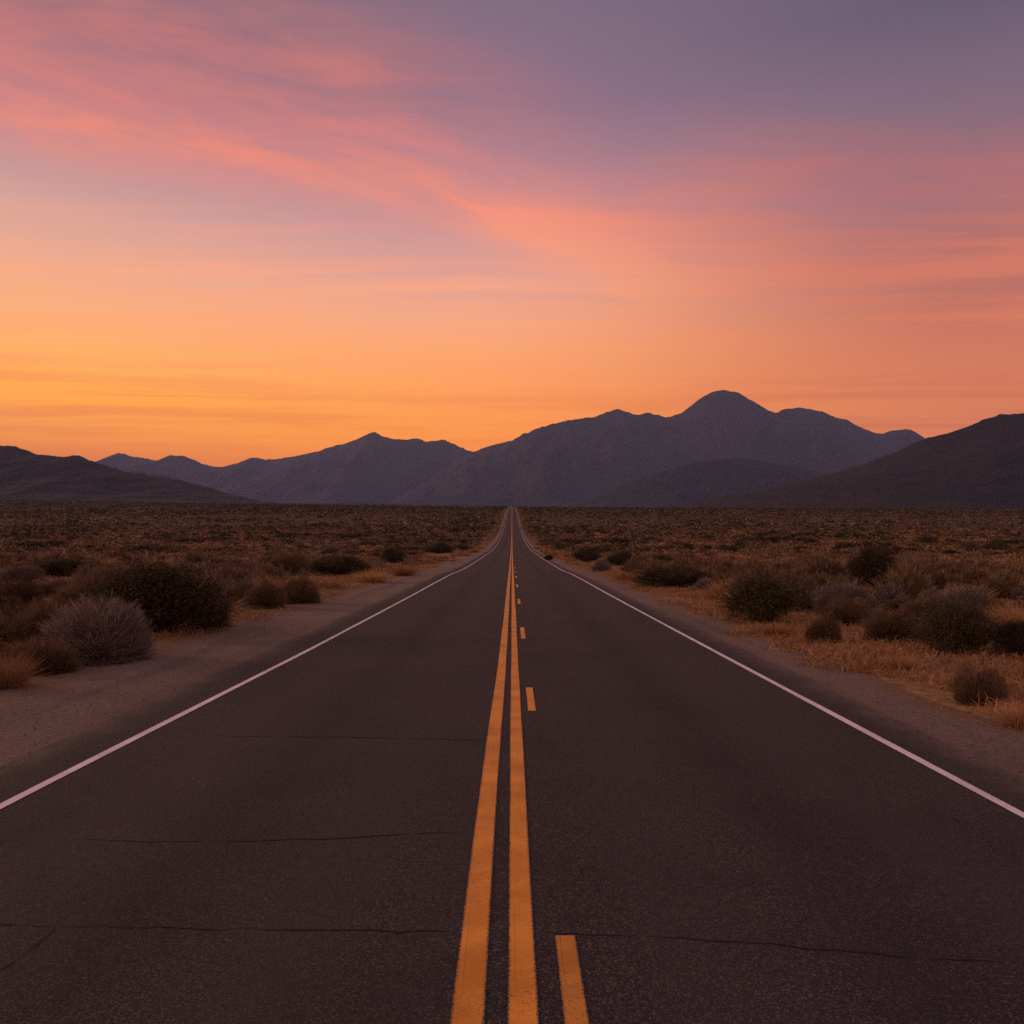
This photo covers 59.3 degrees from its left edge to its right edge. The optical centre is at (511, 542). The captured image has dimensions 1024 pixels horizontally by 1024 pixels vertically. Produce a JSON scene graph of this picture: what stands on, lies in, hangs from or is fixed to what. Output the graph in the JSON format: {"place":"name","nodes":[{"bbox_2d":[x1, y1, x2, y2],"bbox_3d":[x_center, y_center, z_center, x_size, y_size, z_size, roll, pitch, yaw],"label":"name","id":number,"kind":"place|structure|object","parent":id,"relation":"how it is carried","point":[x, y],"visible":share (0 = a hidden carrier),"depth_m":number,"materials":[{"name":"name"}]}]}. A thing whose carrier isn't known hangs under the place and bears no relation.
{"place":"outdoors","nodes":[
{"label":"outdoors","id":0,"kind":"place"},
{"bbox_2d":[0,446,277,503],"bbox_3d":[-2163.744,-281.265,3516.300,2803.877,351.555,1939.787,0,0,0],"label":"mountain","id":1,"kind":"structure","parent":0,"point":[26,475],"depth_m":3372.87,"materials":[{"name":"stone"}]},
{"bbox_2d":[124,470,177,478],"bbox_3d":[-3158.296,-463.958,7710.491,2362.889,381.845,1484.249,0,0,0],"label":"foothill","id":2,"kind":"structure","parent":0,"point":[152,474],"depth_m":7985.00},
{"bbox_2d":[0,508,507,766],"bbox_3d":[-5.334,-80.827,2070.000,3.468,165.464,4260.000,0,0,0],"label":"gravel shoulder","id":3,"kind":"object","parent":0,"point":[187,649],"visible":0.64,"depth_m":12.89},
{"bbox_2d":[197,594,235,627],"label":"brown brush","id":4,"kind":"object","parent":3,"relation":"on","point":[227,622],"visible":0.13,"depth_m":19.99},
{"bbox_2d":[344,568,399,582],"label":"grass tuft","id":5,"kind":"object","parent":3,"relation":"on","point":[372,578],"visible":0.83,"depth_m":41.70,"materials":[{"name":"plant"}]},
{"bbox_2d":[385,564,425,575],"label":"grass tuft","id":6,"kind":"object","parent":3,"relation":"on","point":[407,572],"visible":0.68,"depth_m":50.15,"materials":[{"name":"plant"}]},
{"bbox_2d":[1,593,1019,764],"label":"gravel","id":7,"kind":"structure","parent":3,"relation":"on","point":[384,593],"depth_m":11.94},
{"bbox_2d":[95,432,471,503],"bbox_3d":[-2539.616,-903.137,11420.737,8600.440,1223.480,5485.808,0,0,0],"label":"mountain range","id":8,"kind":"structure","parent":0,"point":[373,468],"depth_m":11058.40,"materials":[{"name":"stone"}]},
{"bbox_2d":[21,551,1001,578],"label":"sagebrush scrub","id":9,"kind":"object","parent":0,"point":[777,559],"visible":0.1,"depth_m":102.84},
{"bbox_2d":[0,507,1023,1023],"bbox_3d":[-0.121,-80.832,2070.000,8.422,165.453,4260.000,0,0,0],"label":"road","id":10,"kind":"structure","parent":0,"point":[510,777],"depth_m":5.61,"materials":[{"name":"asphalt"}]},
{"bbox_2d":[0,563,1023,730],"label":"ground grass","id":11,"kind":"structure","parent":0,"point":[847,656],"depth_m":15.83,"materials":[{"name":"plant"}]},
{"bbox_2d":[0,501,1023,721],"bbox_3d":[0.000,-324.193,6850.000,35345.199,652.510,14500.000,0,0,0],"label":"desert ground","id":12,"kind":"structure","parent":0,"point":[926,692],"depth_m":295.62,"materials":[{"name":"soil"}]},
{"bbox_2d":[0,644,21,663],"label":"brown brush","id":13,"kind":"object","parent":12,"relation":"on","point":[7,649],"visible":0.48,"depth_m":14.07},
{"bbox_2d":[0,607,40,646],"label":"brown brush","id":14,"kind":"object","parent":12,"relation":"on","point":[7,630],"visible":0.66,"depth_m":16.37,"materials":[{"name":"plant"}]},
{"bbox_2d":[3,635,42,655],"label":"grass tuft","id":15,"kind":"object","parent":12,"relation":"on","point":[24,646],"visible":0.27,"depth_m":14.80,"materials":[{"name":"plant"}]},
{"bbox_2d":[0,564,46,581],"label":"sagebrush","id":16,"kind":"object","parent":12,"relation":"on","point":[36,572],"visible":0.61,"depth_m":42.90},
{"bbox_2d":[0,563,48,608],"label":"brown brush","id":17,"kind":"object","parent":12,"relation":"on","point":[25,591],"visible":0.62,"depth_m":25.47,"materials":[{"name":"plant"}]},
{"bbox_2d":[0,647,53,688],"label":"grass tuft","id":18,"kind":"object","parent":12,"relation":"on","point":[12,679],"visible":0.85,"depth_m":11.66,"materials":[{"name":"plant"}]},
{"bbox_2d":[0,585,60,626],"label":"brown brush","id":19,"kind":"object","parent":12,"relation":"on","point":[5,610],"visible":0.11,"depth_m":17.51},
{"bbox_2d":[0,592,69,645],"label":"brown brush","id":20,"kind":"object","parent":12,"relation":"on","point":[41,614],"visible":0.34,"depth_m":16.57,"materials":[{"name":"plant"}]},
{"bbox_2d":[24,540,48,547],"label":"creosote bush","id":21,"kind":"object","parent":12,"relation":"on","point":[34,543],"visible":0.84,"depth_m":176.39,"materials":[{"name":"green plant"}]},
{"bbox_2d":[8,632,85,676],"bbox_3d":[-6.755,1.590,13.055,1.039,0.636,1.144,0,0,2],"label":"brown brush","id":22,"kind":"object","parent":12,"relation":"on","point":[60,659],"visible":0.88,"depth_m":12.94,"materials":[{"name":"plant"}]},
{"bbox_2d":[34,574,71,597],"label":"brown brush","id":23,"kind":"object","parent":12,"relation":"on","point":[54,584],"visible":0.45,"depth_m":30.98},
{"bbox_2d":[47,540,67,546],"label":"creosote bush","id":24,"kind":"object","parent":12,"relation":"on","point":[56,543],"visible":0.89,"depth_m":185.96,"materials":[{"name":"green plant"}]},
{"bbox_2d":[25,557,100,576],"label":"creosote bush","id":25,"kind":"object","parent":12,"relation":"on","point":[61,567],"visible":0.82,"depth_m":47.89,"materials":[{"name":"green plant"}]},
{"bbox_2d":[48,555,116,612],"bbox_3d":[-9.980,1.063,21.346,2.435,1.728,2.174,0,0,-6],"label":"brown brush","id":26,"kind":"object","parent":12,"relation":"on","point":[74,587],"visible":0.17,"depth_m":21.07,"materials":[{"name":"plant"}]},
{"bbox_2d":[33,587,159,666],"bbox_3d":[-6.653,1.316,14.445,1.976,1.193,2.136,0,0,-31],"label":"sagebrush","id":27,"kind":"object","parent":12,"relation":"on","point":[102,633],"visible":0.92,"depth_m":14.21,"materials":[{"name":"plant"}]},
{"bbox_2d":[114,552,141,563],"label":"brown brush","id":28,"kind":"object","parent":12,"relation":"on","point":[128,557],"visible":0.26,"depth_m":66.50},
{"bbox_2d":[125,543,155,553],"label":"creosote bush","id":29,"kind":"object","parent":12,"relation":"on","point":[144,547],"visible":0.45,"depth_m":111.54,"materials":[{"name":"green plant"}]},
{"bbox_2d":[57,550,251,633],"bbox_3d":[-7.354,1.099,18.731,3.578,1.909,2.763,0,0,-8],"label":"creosote bush","id":30,"kind":"object","parent":12,"relation":"on","point":[154,592],"visible":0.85,"depth_m":18.41,"materials":[{"name":"green plant"}]},
{"bbox_2d":[184,549,204,564],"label":"brown brush","id":31,"kind":"object","parent":12,"relation":"on","point":[197,559],"visible":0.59,"depth_m":68.36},
{"bbox_2d":[221,572,253,606],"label":"brown brush","id":32,"kind":"object","parent":12,"relation":"on","point":[233,589],"visible":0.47,"depth_m":26.59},
{"bbox_2d":[218,596,259,612],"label":"grass tuft","id":33,"kind":"object","parent":12,"relation":"on","point":[231,609],"visible":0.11,"depth_m":24.29,"materials":[{"name":"plant"}]},
{"bbox_2d":[249,567,276,582],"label":"brown brush","id":34,"kind":"object","parent":12,"relation":"on","point":[257,572],"visible":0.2,"depth_m":39.33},
{"bbox_2d":[239,573,286,608],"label":"brown brush","id":35,"kind":"object","parent":12,"relation":"on","point":[267,593],"visible":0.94,"depth_m":25.64,"materials":[{"name":"plant"}]},
{"bbox_2d":[251,573,297,588],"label":"grass tuft","id":36,"kind":"object","parent":12,"relation":"on","point":[272,581],"visible":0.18,"depth_m":33.50,"materials":[{"name":"plant"}]},
{"bbox_2d":[267,549,311,575],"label":"brown brush","id":37,"kind":"object","parent":12,"relation":"on","point":[295,563],"visible":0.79,"depth_m":50.48,"materials":[{"name":"plant"}]},
{"bbox_2d":[273,562,324,604],"bbox_3d":[-6.663,1.224,28.031,1.707,1.373,1.525,0,0,-14],"label":"brown brush","id":38,"kind":"object","parent":12,"relation":"on","point":[301,590],"visible":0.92,"depth_m":27.80,"materials":[{"name":"plant"}]},
{"bbox_2d":[318,547,340,554],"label":"creosote bush","id":39,"kind":"object","parent":12,"relation":"on","point":[328,551],"visible":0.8,"depth_m":115.41,"materials":[{"name":"green plant"}]},
{"bbox_2d":[316,577,349,588],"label":"grass tuft","id":40,"kind":"object","parent":12,"relation":"on","point":[330,586],"visible":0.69,"depth_m":36.58,"materials":[{"name":"plant"}]},
{"bbox_2d":[304,553,377,574],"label":"creosote bush","id":41,"kind":"object","parent":12,"relation":"on","point":[345,564],"visible":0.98,"depth_m":50.37,"materials":[{"name":"green plant"}]},
{"bbox_2d":[375,545,406,562],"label":"creosote bush","id":42,"kind":"object","parent":12,"relation":"on","point":[391,555],"visible":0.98,"depth_m":83.94,"materials":[{"name":"green plant"}]},
{"bbox_2d":[419,542,453,552],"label":"creosote bush","id":43,"kind":"object","parent":12,"relation":"on","point":[441,547],"visible":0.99,"depth_m":140.00,"materials":[{"name":"green plant"}]},
{"bbox_2d":[451,543,472,550],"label":"creosote bush","id":44,"kind":"object","parent":12,"relation":"on","point":[460,547],"visible":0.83,"depth_m":147.03,"materials":[{"name":"green plant"}]},
{"bbox_2d":[0,500,1023,620],"bbox_3d":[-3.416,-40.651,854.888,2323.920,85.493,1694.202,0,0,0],"label":"brown scrub","id":45,"kind":"object","parent":12,"relation":"on","point":[784,549],"visible":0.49,"depth_m":284.41,"materials":[{"name":"plant"}]},
{"bbox_2d":[0,499,1023,554],"bbox_3d":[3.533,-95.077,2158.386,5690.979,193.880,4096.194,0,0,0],"label":"dark scrub","id":46,"kind":"object","parent":12,"relation":"on","point":[445,527],"visible":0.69,"depth_m":449.87,"materials":[{"name":"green plant"}]},
{"bbox_2d":[553,543,578,550],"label":"creosote bush","id":47,"kind":"object","parent":12,"relation":"on","point":[559,546],"visible":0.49,"depth_m":128.81,"materials":[{"name":"green plant"}]},
{"bbox_2d":[571,548,604,561],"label":"creosote bush","id":48,"kind":"object","parent":12,"relation":"on","point":[585,555],"visible":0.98,"depth_m":88.11,"materials":[{"name":"green plant"}]},
{"bbox_2d":[591,557,612,571],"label":"sagebrush","id":49,"kind":"object","parent":12,"relation":"on","point":[602,564],"visible":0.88,"depth_m":58.80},
{"bbox_2d":[606,569,628,576],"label":"grass tuft","id":50,"kind":"object","parent":12,"relation":"on","point":[617,573],"visible":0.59,"depth_m":48.34,"materials":[{"name":"plant"}]},
{"bbox_2d":[604,550,635,565],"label":"creosote bush","id":51,"kind":"object","parent":12,"relation":"on","point":[616,558],"visible":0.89,"depth_m":74.39,"materials":[{"name":"green plant"}]},
{"bbox_2d":[608,536,631,543],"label":"creosote bush","id":52,"kind":"object","parent":12,"relation":"on","point":[620,540],"visible":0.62,"depth_m":195.52,"materials":[{"name":"green plant"}]},
{"bbox_2d":[619,556,650,575],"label":"brown brush","id":53,"kind":"object","parent":12,"relation":"on","point":[637,565],"visible":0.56,"depth_m":49.54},
{"bbox_2d":[631,555,661,569],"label":"brown brush","id":54,"kind":"object","parent":12,"relation":"on","point":[652,562],"visible":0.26,"depth_m":52.91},
{"bbox_2d":[651,554,673,562],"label":"creosote bush","id":55,"kind":"object","parent":12,"relation":"on","point":[663,557],"visible":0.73,"depth_m":80.82,"materials":[{"name":"green plant"}]},
{"bbox_2d":[630,563,717,586],"bbox_3d":[6.727,1.335,38.134,4.611,1.116,4.036,0,0,-11],"label":"creosote bush","id":56,"kind":"object","parent":12,"relation":"on","point":[672,575],"visible":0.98,"depth_m":37.49,"materials":[{"name":"green plant"}]},
{"bbox_2d":[691,575,714,590],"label":"sagebrush","id":57,"kind":"object","parent":12,"relation":"on","point":[701,582],"visible":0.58,"depth_m":34.98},
{"bbox_2d":[691,555,715,568],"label":"brown brush","id":58,"kind":"object","parent":12,"relation":"on","point":[699,559],"visible":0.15,"depth_m":45.33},
{"bbox_2d":[684,579,734,600],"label":"grass tuft","id":59,"kind":"object","parent":12,"relation":"on","point":[712,594],"visible":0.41,"depth_m":29.35,"materials":[{"name":"plant"}]},
{"bbox_2d":[704,563,738,576],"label":"brown brush","id":60,"kind":"object","parent":12,"relation":"on","point":[720,569],"visible":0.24,"depth_m":40.73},
{"bbox_2d":[708,557,744,570],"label":"brown brush","id":61,"kind":"object","parent":12,"relation":"on","point":[725,563],"visible":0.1,"depth_m":42.40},
{"bbox_2d":[713,574,752,597],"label":"brown brush","id":62,"kind":"object","parent":12,"relation":"on","point":[731,581],"visible":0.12,"depth_m":29.49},
{"bbox_2d":[724,545,743,551],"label":"creosote bush","id":63,"kind":"object","parent":12,"relation":"on","point":[734,548],"visible":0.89,"depth_m":151.36,"materials":[{"name":"green plant"}]},
{"bbox_2d":[730,554,767,575],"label":"brown brush","id":64,"kind":"object","parent":12,"relation":"on","point":[747,563],"visible":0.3,"depth_m":39.31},
{"bbox_2d":[709,571,811,623],"bbox_3d":[5.969,1.285,21.401,1.998,1.288,2.583,0,0,-13],"label":"creosote bush","id":65,"kind":"object","parent":12,"relation":"on","point":[758,600],"visible":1,"depth_m":20.99,"materials":[{"name":"green plant"}]},
{"bbox_2d":[740,621,807,635],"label":"grass tuft","id":66,"kind":"object","parent":12,"relation":"on","point":[775,631],"visible":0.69,"depth_m":18.30,"materials":[{"name":"plant"}]},
{"bbox_2d":[764,559,799,572],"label":"brown brush","id":67,"kind":"object","parent":12,"relation":"on","point":[787,564],"visible":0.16,"depth_m":41.81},
{"bbox_2d":[763,564,800,577],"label":"brown brush","id":68,"kind":"object","parent":12,"relation":"on","point":[783,567],"visible":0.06,"depth_m":35.79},
{"bbox_2d":[772,567,798,586],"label":"brown brush","id":69,"kind":"object","parent":12,"relation":"on","point":[787,576],"visible":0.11,"depth_m":28.50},
{"bbox_2d":[771,568,821,612],"bbox_3d":[7.779,1.278,25.047,2.299,1.248,2.334,4,0,-14],"label":"brown brush","id":70,"kind":"object","parent":12,"relation":"on","point":[804,587],"visible":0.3,"depth_m":24.70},
{"bbox_2d":[789,590,818,611],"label":"sagebrush","id":71,"kind":"object","parent":12,"relation":"on","point":[804,600],"visible":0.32,"depth_m":24.51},
{"bbox_2d":[791,564,823,577],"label":"brown brush","id":72,"kind":"object","parent":12,"relation":"on","point":[798,572],"visible":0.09,"depth_m":39.61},
{"bbox_2d":[791,574,829,590],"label":"brown brush","id":73,"kind":"object","parent":12,"relation":"on","point":[811,582],"visible":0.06,"depth_m":27.49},
{"bbox_2d":[798,570,835,586],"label":"brown brush","id":74,"kind":"object","parent":12,"relation":"on","point":[822,579],"visible":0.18,"depth_m":28.38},
{"bbox_2d":[812,580,828,596],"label":"sagebrush","id":75,"kind":"object","parent":12,"relation":"on","point":[816,590],"visible":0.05,"depth_m":25.62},
{"bbox_2d":[805,553,838,564],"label":"brown brush","id":76,"kind":"object","parent":12,"relation":"on","point":[818,555],"visible":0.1,"depth_m":48.25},
{"bbox_2d":[797,553,848,579],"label":"brown brush","id":77,"kind":"object","parent":12,"relation":"on","point":[827,567],"visible":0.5,"depth_m":38.04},
{"bbox_2d":[804,609,843,642],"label":"brown brush","id":78,"kind":"object","parent":12,"relation":"on","point":[820,630],"visible":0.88,"depth_m":16.96,"materials":[{"name":"plant"}]},
{"bbox_2d":[805,581,875,615],"bbox_3d":[8.662,1.417,23.455,1.724,0.989,1.803,0,0,-7],"label":"sagebrush","id":79,"kind":"object","parent":12,"relation":"on","point":[822,599],"visible":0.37,"depth_m":23.37,"materials":[{"name":"plant"}]},
{"bbox_2d":[818,594,872,625],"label":"brown brush","id":80,"kind":"object","parent":12,"relation":"on","point":[848,613],"visible":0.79,"depth_m":20.79,"materials":[{"name":"plant"}]},
{"bbox_2d":[830,576,872,600],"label":"brown brush","id":81,"kind":"object","parent":12,"relation":"on","point":[851,582],"visible":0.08,"depth_m":27.79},
{"bbox_2d":[832,591,875,613],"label":"brown brush","id":82,"kind":"object","parent":12,"relation":"on","point":[842,599],"visible":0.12,"depth_m":22.38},
{"bbox_2d":[843,540,900,587],"bbox_3d":[14.837,0.870,36.905,2.688,2.041,2.353,0,0,-17],"label":"creosote bush","id":83,"kind":"object","parent":12,"relation":"on","point":[867,564],"visible":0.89,"depth_m":36.53,"materials":[{"name":"green plant"}]},
{"bbox_2d":[868,580,912,607],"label":"sagebrush","id":84,"kind":"object","parent":12,"relation":"on","point":[891,592],"visible":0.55,"depth_m":25.90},
{"bbox_2d":[858,597,925,641],"bbox_3d":[7.355,1.459,17.434,1.374,0.904,1.228,0,0,-6],"label":"brown brush","id":85,"kind":"object","parent":12,"relation":"on","point":[891,627],"visible":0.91,"depth_m":17.25,"materials":[{"name":"plant"}]},
{"bbox_2d":[878,589,913,612],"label":"brown brush","id":86,"kind":"object","parent":12,"relation":"on","point":[895,603],"visible":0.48,"depth_m":24.32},
{"bbox_2d":[861,557,940,602],"bbox_3d":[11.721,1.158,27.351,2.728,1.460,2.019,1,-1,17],"label":"brown brush","id":87,"kind":"object","parent":12,"relation":"on","point":[918,582],"visible":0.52,"depth_m":27.08,"materials":[{"name":"plant"}]},
{"bbox_2d":[869,652,948,671],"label":"grass tuft","id":88,"kind":"object","parent":12,"relation":"on","point":[907,662],"visible":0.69,"depth_m":13.37,"materials":[{"name":"plant"}]},
{"bbox_2d":[896,553,929,570],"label":"brown brush","id":89,"kind":"object","parent":12,"relation":"on","point":[909,559],"visible":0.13,"depth_m":43.06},
{"bbox_2d":[891,586,944,624],"bbox_3d":[9.479,1.405,20.512,1.564,1.056,1.744,0,0,-37],"label":"brown brush","id":90,"kind":"object","parent":12,"relation":"on","point":[915,605],"visible":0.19,"depth_m":20.45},
{"bbox_2d":[925,566,959,590],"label":"brown brush","id":91,"kind":"object","parent":12,"relation":"on","point":[943,577],"visible":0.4,"depth_m":35.00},
{"bbox_2d":[940,549,962,554],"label":"creosote bush","id":92,"kind":"object","parent":12,"relation":"on","point":[950,551],"visible":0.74,"depth_m":117.75,"materials":[{"name":"green plant"}]},
{"bbox_2d":[902,592,1003,654],"bbox_3d":[7.559,1.409,15.358,1.803,1.174,1.393,0,0,-14],"label":"creosote bush","id":93,"kind":"object","parent":12,"relation":"on","point":[954,627],"visible":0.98,"depth_m":15.15,"materials":[{"name":"green plant"}]},
{"bbox_2d":[915,583,996,623],"bbox_3d":[9.817,1.401,20.018,1.774,1.050,1.849,0,0,15],"label":"sagebrush","id":94,"kind":"object","parent":12,"relation":"on","point":[955,593],"visible":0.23,"depth_m":19.79,"materials":[{"name":"plant"}]},
{"bbox_2d":[956,559,991,588],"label":"brown brush","id":95,"kind":"object","parent":12,"relation":"on","point":[978,571],"visible":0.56,"depth_m":36.19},
{"bbox_2d":[938,576,1010,612],"bbox_3d":[10.901,1.310,21.547,1.823,1.165,1.638,0,0,-24],"label":"brown brush","id":96,"kind":"object","parent":12,"relation":"on","point":[991,602],"visible":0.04,"depth_m":21.38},
{"bbox_2d":[945,659,1011,705],"bbox_3d":[5.540,1.618,10.641,0.734,0.578,0.826,0,0,11],"label":"brown brush","id":97,"kind":"object","parent":12,"relation":"on","point":[973,686],"visible":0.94,"depth_m":10.53,"materials":[{"name":"plant"}]},
{"bbox_2d":[967,566,1023,591],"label":"brown brush","id":98,"kind":"object","parent":12,"relation":"on","point":[1006,576],"visible":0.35,"depth_m":33.90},
{"bbox_2d":[980,575,1013,598],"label":"brown brush","id":99,"kind":"object","parent":12,"relation":"on","point":[999,586],"visible":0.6,"depth_m":31.20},
{"bbox_2d":[979,698,1023,730],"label":"grass tuft","id":100,"kind":"object","parent":12,"relation":"on","point":[1009,721],"visible":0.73,"depth_m":9.20,"materials":[{"name":"plant"}]},
{"bbox_2d":[979,600,1023,626],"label":"grass tuft","id":101,"kind":"object","parent":12,"relation":"on","point":[1014,615],"visible":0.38,"depth_m":18.97,"materials":[{"name":"plant"}]},
{"bbox_2d":[985,617,1023,654],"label":"creosote bush","id":102,"kind":"object","parent":12,"relation":"on","point":[1010,637],"visible":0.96,"depth_m":14.95,"materials":[{"name":"green plant"}]},
{"bbox_2d":[1004,571,1023,593],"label":"brown brush","id":103,"kind":"object","parent":12,"relation":"on","point":[1016,581],"visible":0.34,"depth_m":32.97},
{"bbox_2d":[1009,587,1023,599],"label":"sagebrush","id":104,"kind":"object","parent":12,"relation":"on","point":[1018,592],"visible":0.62,"depth_m":30.52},
{"bbox_2d":[0,0,1023,466],"label":"sky","id":105,"kind":"structure","parent":0,"point":[232,231],"materials":[{"name":"orange"}]},
{"bbox_2d":[387,390,924,506],"bbox_3d":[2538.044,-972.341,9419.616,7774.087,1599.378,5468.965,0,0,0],"label":"mountain range","id":106,"kind":"structure","parent":0,"point":[564,463],"depth_m":9024.43,"materials":[{"name":"stone"}]},
{"bbox_2d":[564,458,824,507],"bbox_3d":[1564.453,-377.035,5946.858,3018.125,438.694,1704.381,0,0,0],"label":"foothill","id":107,"kind":"structure","parent":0,"point":[688,483],"depth_m":5940.70,"materials":[{"name":"stone"}]},
{"bbox_2d":[514,507,1023,781],"bbox_3d":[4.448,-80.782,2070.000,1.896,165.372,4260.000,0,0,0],"label":"gravel shoulder","id":108,"kind":"object","parent":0,"point":[1003,752],"visible":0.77,"depth_m":10.81},
{"bbox_2d":[670,413,1023,508],"bbox_3d":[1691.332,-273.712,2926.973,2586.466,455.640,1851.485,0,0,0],"label":"mountain","id":109,"kind":"structure","parent":0,"point":[979,464],"depth_m":2817.85,"materials":[{"name":"stone"}]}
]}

